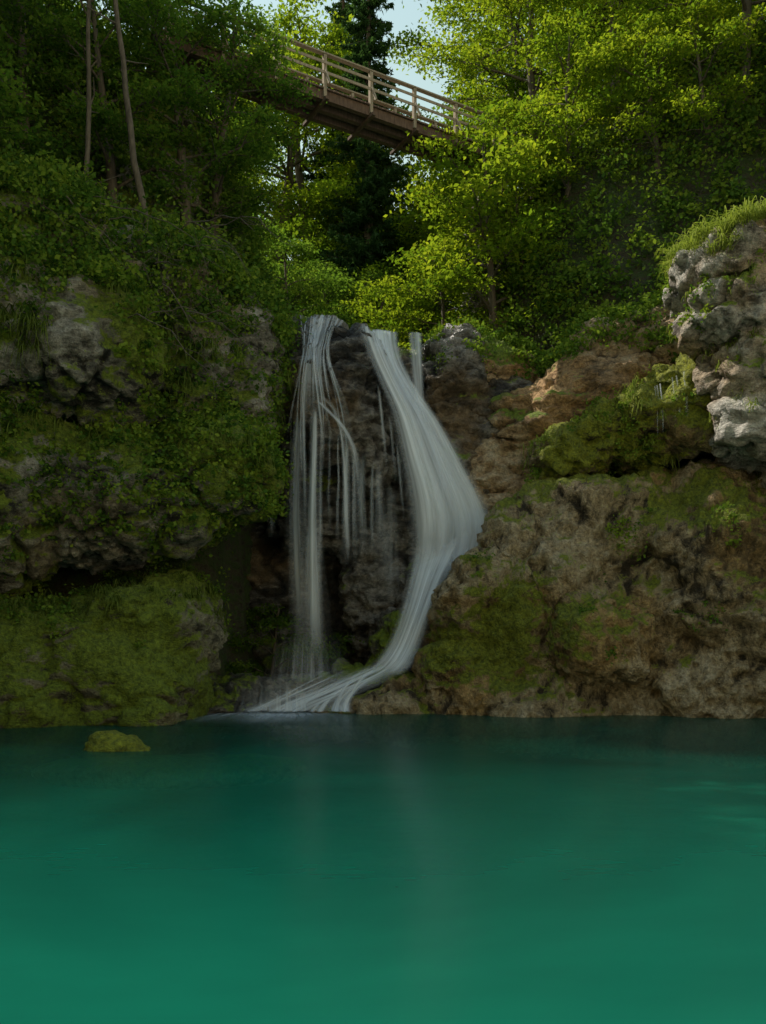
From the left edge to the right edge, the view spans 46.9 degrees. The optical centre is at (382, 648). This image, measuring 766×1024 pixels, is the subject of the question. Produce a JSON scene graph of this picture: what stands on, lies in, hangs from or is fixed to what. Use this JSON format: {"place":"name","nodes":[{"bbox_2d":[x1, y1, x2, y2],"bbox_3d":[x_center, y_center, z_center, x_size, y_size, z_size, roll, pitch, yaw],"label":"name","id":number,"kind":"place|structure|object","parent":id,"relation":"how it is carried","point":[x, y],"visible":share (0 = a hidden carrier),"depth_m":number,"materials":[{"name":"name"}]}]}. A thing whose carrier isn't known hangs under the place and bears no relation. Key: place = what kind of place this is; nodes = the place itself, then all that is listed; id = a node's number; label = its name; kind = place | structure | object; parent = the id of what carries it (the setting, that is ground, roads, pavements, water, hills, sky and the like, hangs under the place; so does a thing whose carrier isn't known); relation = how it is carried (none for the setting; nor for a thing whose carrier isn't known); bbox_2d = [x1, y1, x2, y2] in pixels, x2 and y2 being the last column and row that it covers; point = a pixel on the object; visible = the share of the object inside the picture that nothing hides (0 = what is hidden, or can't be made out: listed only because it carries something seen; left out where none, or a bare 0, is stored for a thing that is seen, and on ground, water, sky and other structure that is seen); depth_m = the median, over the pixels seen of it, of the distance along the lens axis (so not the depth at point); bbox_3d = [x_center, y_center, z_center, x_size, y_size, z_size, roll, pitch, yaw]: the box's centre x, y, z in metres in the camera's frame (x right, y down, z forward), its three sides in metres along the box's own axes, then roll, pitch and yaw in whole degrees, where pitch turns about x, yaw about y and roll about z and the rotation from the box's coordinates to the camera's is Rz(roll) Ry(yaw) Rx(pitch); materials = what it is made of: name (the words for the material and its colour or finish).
{"place":"outdoors","nodes":[
{"label":"outdoors","id":0,"kind":"place"},
{"bbox_2d":[0,711,765,1023],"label":"pool water","id":1,"kind":"structure","parent":0,"point":[304,867],"depth_m":8.71,"materials":[{"name":"teal liquid"}]},
{"bbox_2d":[84,730,150,751],"bbox_3d":[-5.744,2.236,19.267,1.522,0.892,1.051,0,0,0],"label":"mossy boulder","id":2,"kind":"object","parent":1,"relation":"in","point":[109,741],"visible":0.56,"depth_m":18.95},
{"bbox_2d":[231,316,483,715],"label":"waterfall","id":3,"kind":"structure","parent":1,"relation":"on","point":[435,509],"depth_m":31.80,"materials":[{"name":"liquid"}]},
{"bbox_2d":[207,314,532,714],"bbox_3d":[-0.822,-3.791,34.357,16.976,18.508,10.193,0,0,0],"label":"waterfall rock","id":4,"kind":"object","parent":1,"relation":"in","point":[368,557],"visible":0.43,"depth_m":33.44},
{"bbox_2d":[308,459,765,718],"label":"mossy boulder","id":5,"kind":"object","parent":1,"relation":"in","point":[513,632],"visible":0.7,"depth_m":28.88,"materials":[{"name":"brown stone"}]},
{"bbox_2d":[526,352,714,479],"bbox_3d":[9.249,-8.089,30.958,8.096,4.975,4.541,0,0,0],"label":"tufa ledge","id":6,"kind":"object","parent":5,"relation":"on","point":[586,447],"visible":0.69,"depth_m":30.08,"materials":[{"name":"green plant"}]},
{"bbox_2d":[0,0,765,676],"bbox_3d":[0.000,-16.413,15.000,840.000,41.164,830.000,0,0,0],"label":"terrain","id":7,"kind":"structure","parent":0,"point":[222,562],"depth_m":35.02,"materials":[{"name":"green plant"}]},
{"bbox_2d":[0,24,93,165],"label":"deciduous tree","id":8,"kind":"object","parent":7,"relation":"on","point":[14,104],"visible":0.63,"depth_m":27.87,"materials":[{"name":"green plant"}]},
{"bbox_2d":[0,0,148,152],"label":"deciduous tree","id":9,"kind":"object","parent":7,"relation":"on","point":[23,38],"visible":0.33,"depth_m":31.49,"materials":[{"name":"green plant"}]},
{"bbox_2d":[0,0,217,214],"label":"deciduous tree","id":10,"kind":"object","parent":7,"relation":"on","point":[102,116],"visible":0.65,"depth_m":30.16,"materials":[{"name":"green plant"}]},
{"bbox_2d":[0,568,227,728],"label":"mossy boulder","id":11,"kind":"object","parent":7,"relation":"on","point":[97,668],"visible":0.66,"depth_m":25.18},
{"bbox_2d":[70,551,207,585],"bbox_3d":[-8.659,-4.525,29.797,5.416,7.168,5.481,0,0,2],"label":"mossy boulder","id":12,"kind":"object","parent":7,"relation":"on","point":[130,578],"visible":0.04,"depth_m":28.86,"materials":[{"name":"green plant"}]},
{"bbox_2d":[0,177,286,597],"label":"overhanging cliff","id":13,"kind":"structure","parent":7,"relation":"on","point":[81,377],"depth_m":25.73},
{"bbox_2d":[38,0,292,397],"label":"bare branches","id":14,"kind":"object","parent":13,"relation":"on","point":[132,151],"visible":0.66,"depth_m":27.49,"materials":[{"name":"brown plant"}]},
{"bbox_2d":[100,0,191,67],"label":"deciduous tree","id":15,"kind":"object","parent":7,"relation":"on","point":[135,30],"visible":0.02,"depth_m":34.97,"materials":[{"name":"green plant"}]},
{"bbox_2d":[112,70,204,228],"bbox_3d":[-8.558,-16.782,33.364,3.883,9.819,3.132,0,0,0],"label":"deciduous tree","id":16,"kind":"object","parent":7,"relation":"on","point":[129,172],"visible":0.07,"depth_m":32.19,"materials":[{"name":"green plant"}]},
{"bbox_2d":[57,0,297,244],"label":"deciduous tree","id":17,"kind":"object","parent":7,"relation":"on","point":[147,137],"visible":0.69,"depth_m":31.05,"materials":[{"name":"green plant"}]},
{"bbox_2d":[112,0,326,238],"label":"deciduous tree","id":18,"kind":"object","parent":7,"relation":"on","point":[259,27],"visible":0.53,"depth_m":32.31,"materials":[{"name":"green plant"}]},
{"bbox_2d":[198,89,292,188],"bbox_3d":[-7.075,-20.830,37.730,5.893,5.430,5.156,0,0,21],"label":"deciduous tree","id":19,"kind":"object","parent":7,"relation":"on","point":[238,132],"visible":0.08,"depth_m":37.44,"materials":[{"name":"green plant"}]},
{"bbox_2d":[247,213,309,311],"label":"deciduous tree","id":20,"kind":"object","parent":7,"relation":"on","point":[272,229],"visible":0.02,"depth_m":44.77,"materials":[{"name":"green plant"}]},
{"bbox_2d":[222,602,364,676],"bbox_3d":[-4.173,1.526,34.487,7.253,6.682,6.346,0,0,-4],"label":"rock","id":21,"kind":"object","parent":7,"relation":"on","point":[315,651],"visible":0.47,"depth_m":33.97,"materials":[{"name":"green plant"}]},
{"bbox_2d":[259,236,361,326],"bbox_3d":[-4.358,-14.919,39.409,6.799,6.265,5.950,0,0,12],"label":"deciduous tree","id":22,"kind":"object","parent":7,"relation":"on","point":[305,287],"visible":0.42,"depth_m":38.94,"materials":[{"name":"green plant"}]},
{"bbox_2d":[207,10,427,309],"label":"deciduous tree","id":23,"kind":"object","parent":7,"relation":"on","point":[299,180],"visible":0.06,"depth_m":53.17,"materials":[{"name":"green plant"}]},
{"bbox_2d":[209,0,438,306],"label":"deciduous tree","id":24,"kind":"object","parent":7,"relation":"on","point":[290,163],"visible":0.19,"depth_m":51.71,"materials":[{"name":"green plant"}]},
{"bbox_2d":[296,0,359,315],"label":"spruce tree","id":25,"kind":"object","parent":7,"relation":"on","point":[341,7],"visible":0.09,"depth_m":57.44,"materials":[{"name":"green plant"}]},
{"bbox_2d":[275,256,392,324],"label":"deciduous tree","id":26,"kind":"object","parent":7,"relation":"on","point":[331,270],"visible":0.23,"depth_m":44.95,"materials":[{"name":"green plant"}]},
{"bbox_2d":[141,0,527,179],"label":"wooden footbridge","id":27,"kind":"object","parent":7,"relation":"on","point":[352,115],"visible":0.5,"depth_m":37.13,"materials":[{"name":"brown wood"}]},
{"bbox_2d":[270,136,449,344],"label":"deciduous tree","id":28,"kind":"object","parent":7,"relation":"on","point":[334,190],"visible":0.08,"depth_m":49.27,"materials":[{"name":"green plant"}]},
{"bbox_2d":[314,0,422,347],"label":"spruce tree","id":29,"kind":"object","parent":7,"relation":"on","point":[369,29],"visible":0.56,"depth_m":48.43,"materials":[{"name":"green plant"}]},
{"bbox_2d":[0,0,765,663],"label":"undergrowth foliage","id":30,"kind":"object","parent":7,"relation":"on","point":[62,180],"visible":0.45,"depth_m":28.20,"materials":[{"name":"green plant"}]},
{"bbox_2d":[0,167,765,625],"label":"grass tufts","id":31,"kind":"object","parent":7,"relation":"on","point":[722,227],"visible":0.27,"depth_m":26.61,"materials":[{"name":"green plant"}]},
{"bbox_2d":[336,277,439,349],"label":"deciduous tree","id":32,"kind":"object","parent":7,"relation":"on","point":[358,305],"visible":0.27,"depth_m":42.28,"materials":[{"name":"green plant"}]},
{"bbox_2d":[310,169,465,347],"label":"deciduous tree","id":33,"kind":"object","parent":7,"relation":"on","point":[409,243],"visible":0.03,"depth_m":50.70,"materials":[{"name":"green plant"}]},
{"bbox_2d":[372,262,461,342],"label":"deciduous tree","id":34,"kind":"object","parent":7,"relation":"on","point":[427,311],"visible":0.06,"depth_m":44.80,"materials":[{"name":"green plant"}]},
{"bbox_2d":[346,138,515,325],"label":"deciduous tree","id":35,"kind":"object","parent":7,"relation":"on","point":[411,171],"visible":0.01,"depth_m":53.20,"materials":[{"name":"green plant"}]},
{"bbox_2d":[365,232,498,349],"bbox_3d":[2.268,-14.840,40.414,7.015,7.340,7.172,0,0,30],"label":"deciduous tree","id":36,"kind":"object","parent":7,"relation":"on","point":[412,315],"visible":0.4,"depth_m":40.00,"materials":[{"name":"green plant"}]},
{"bbox_2d":[351,180,513,345],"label":"deciduous tree","id":37,"kind":"object","parent":7,"relation":"on","point":[408,222],"visible":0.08,"depth_m":47.26,"materials":[{"name":"green plant"}]},
{"bbox_2d":[202,1,765,321],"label":"distant forest","id":38,"kind":"object","parent":7,"relation":"on","point":[418,171],"depth_m":61.79,"materials":[{"name":"green plant"}]},
{"bbox_2d":[383,90,585,319],"bbox_3d":[4.678,-20.247,40.972,9.353,9.787,9.563,0,0,-1],"label":"deciduous tree","id":39,"kind":"object","parent":7,"relation":"on","point":[451,197],"visible":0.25,"depth_m":39.33,"materials":[{"name":"green plant"}]},
{"bbox_2d":[457,193,516,328],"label":"deciduous tree","id":40,"kind":"object","parent":7,"relation":"on","point":[480,304],"visible":0.02,"depth_m":40.22,"materials":[{"name":"plant"}]},
{"bbox_2d":[385,96,599,340],"bbox_3d":[4.543,-17.247,37.787,9.962,10.194,9.743,0,0,18],"label":"deciduous tree","id":41,"kind":"object","parent":7,"relation":"on","point":[506,172],"visible":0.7,"depth_m":36.50,"materials":[{"name":"green plant"}]},
{"bbox_2d":[380,0,628,198],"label":"deciduous tree","id":42,"kind":"object","parent":7,"relation":"on","point":[451,12],"visible":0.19,"depth_m":49.38,"materials":[{"name":"green plant"}]},
{"bbox_2d":[459,141,575,292],"bbox_3d":[5.785,-18.374,38.435,5.977,6.117,5.846,0,0,37],"label":"deciduous tree","id":43,"kind":"object","parent":7,"relation":"on","point":[516,209],"visible":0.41,"depth_m":37.72,"materials":[{"name":"green plant"}]},
{"bbox_2d":[432,0,622,205],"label":"deciduous tree","id":44,"kind":"object","parent":7,"relation":"on","point":[498,41],"visible":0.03,"depth_m":53.62,"materials":[{"name":"green plant"}]},
{"bbox_2d":[391,0,664,199],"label":"deciduous tree","id":45,"kind":"object","parent":7,"relation":"on","point":[471,55],"visible":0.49,"depth_m":42.60,"materials":[{"name":"green plant"}]},
{"bbox_2d":[482,0,645,197],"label":"deciduous tree","id":46,"kind":"object","parent":7,"relation":"on","point":[566,126],"visible":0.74,"depth_m":36.72,"materials":[{"name":"green plant"}]},
{"bbox_2d":[466,303,680,521],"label":"rock slope","id":47,"kind":"structure","parent":7,"relation":"on","point":[559,391],"depth_m":32.65,"materials":[{"name":"brown stone"}]},
{"bbox_2d":[505,0,718,127],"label":"deciduous tree","id":48,"kind":"object","parent":7,"relation":"on","point":[632,11],"visible":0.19,"depth_m":39.19,"materials":[{"name":"green plant"}]},
{"bbox_2d":[569,3,718,173],"bbox_3d":[10.503,-22.404,36.272,6.236,6.524,6.376,0,0,22],"label":"deciduous tree","id":49,"kind":"object","parent":7,"relation":"on","point":[649,22],"visible":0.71,"depth_m":35.34,"materials":[{"name":"green plant"}]},
{"bbox_2d":[570,0,762,66],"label":"deciduous tree","id":50,"kind":"object","parent":7,"relation":"on","point":[730,12],"visible":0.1,"depth_m":41.32,"materials":[{"name":"green plant"}]},
{"bbox_2d":[571,0,765,85],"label":"deciduous tree","id":51,"kind":"object","parent":7,"relation":"on","point":[734,2],"depth_m":44.40,"materials":[{"name":"green plant"}]},
{"bbox_2d":[595,0,765,105],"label":"deciduous tree","id":52,"kind":"object","parent":7,"relation":"on","point":[747,7],"visible":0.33,"depth_m":35.88,"materials":[{"name":"green plant"}]},
{"bbox_2d":[615,0,765,157],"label":"deciduous tree","id":53,"kind":"object","parent":7,"relation":"on","point":[733,37],"visible":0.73,"depth_m":34.41,"materials":[{"name":"green plant"}]},
{"bbox_2d":[662,216,765,488],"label":"limestone cliff","id":54,"kind":"structure","parent":7,"relation":"on","point":[737,439],"depth_m":27.46,"materials":[{"name":"grey stone"}]},
{"bbox_2d":[720,0,759,15],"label":"deciduous tree","id":55,"kind":"object","parent":7,"relation":"on","point":[737,4],"visible":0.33,"depth_m":42.50,"materials":[{"name":"green plant"}]},
{"bbox_2d":[731,2,765,74],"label":"deciduous tree","id":56,"kind":"object","parent":7,"relation":"on","point":[756,13],"visible":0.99,"depth_m":32.37,"materials":[{"name":"green plant"}]},
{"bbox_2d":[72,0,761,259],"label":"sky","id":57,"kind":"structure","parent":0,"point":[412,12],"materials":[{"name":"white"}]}
]}

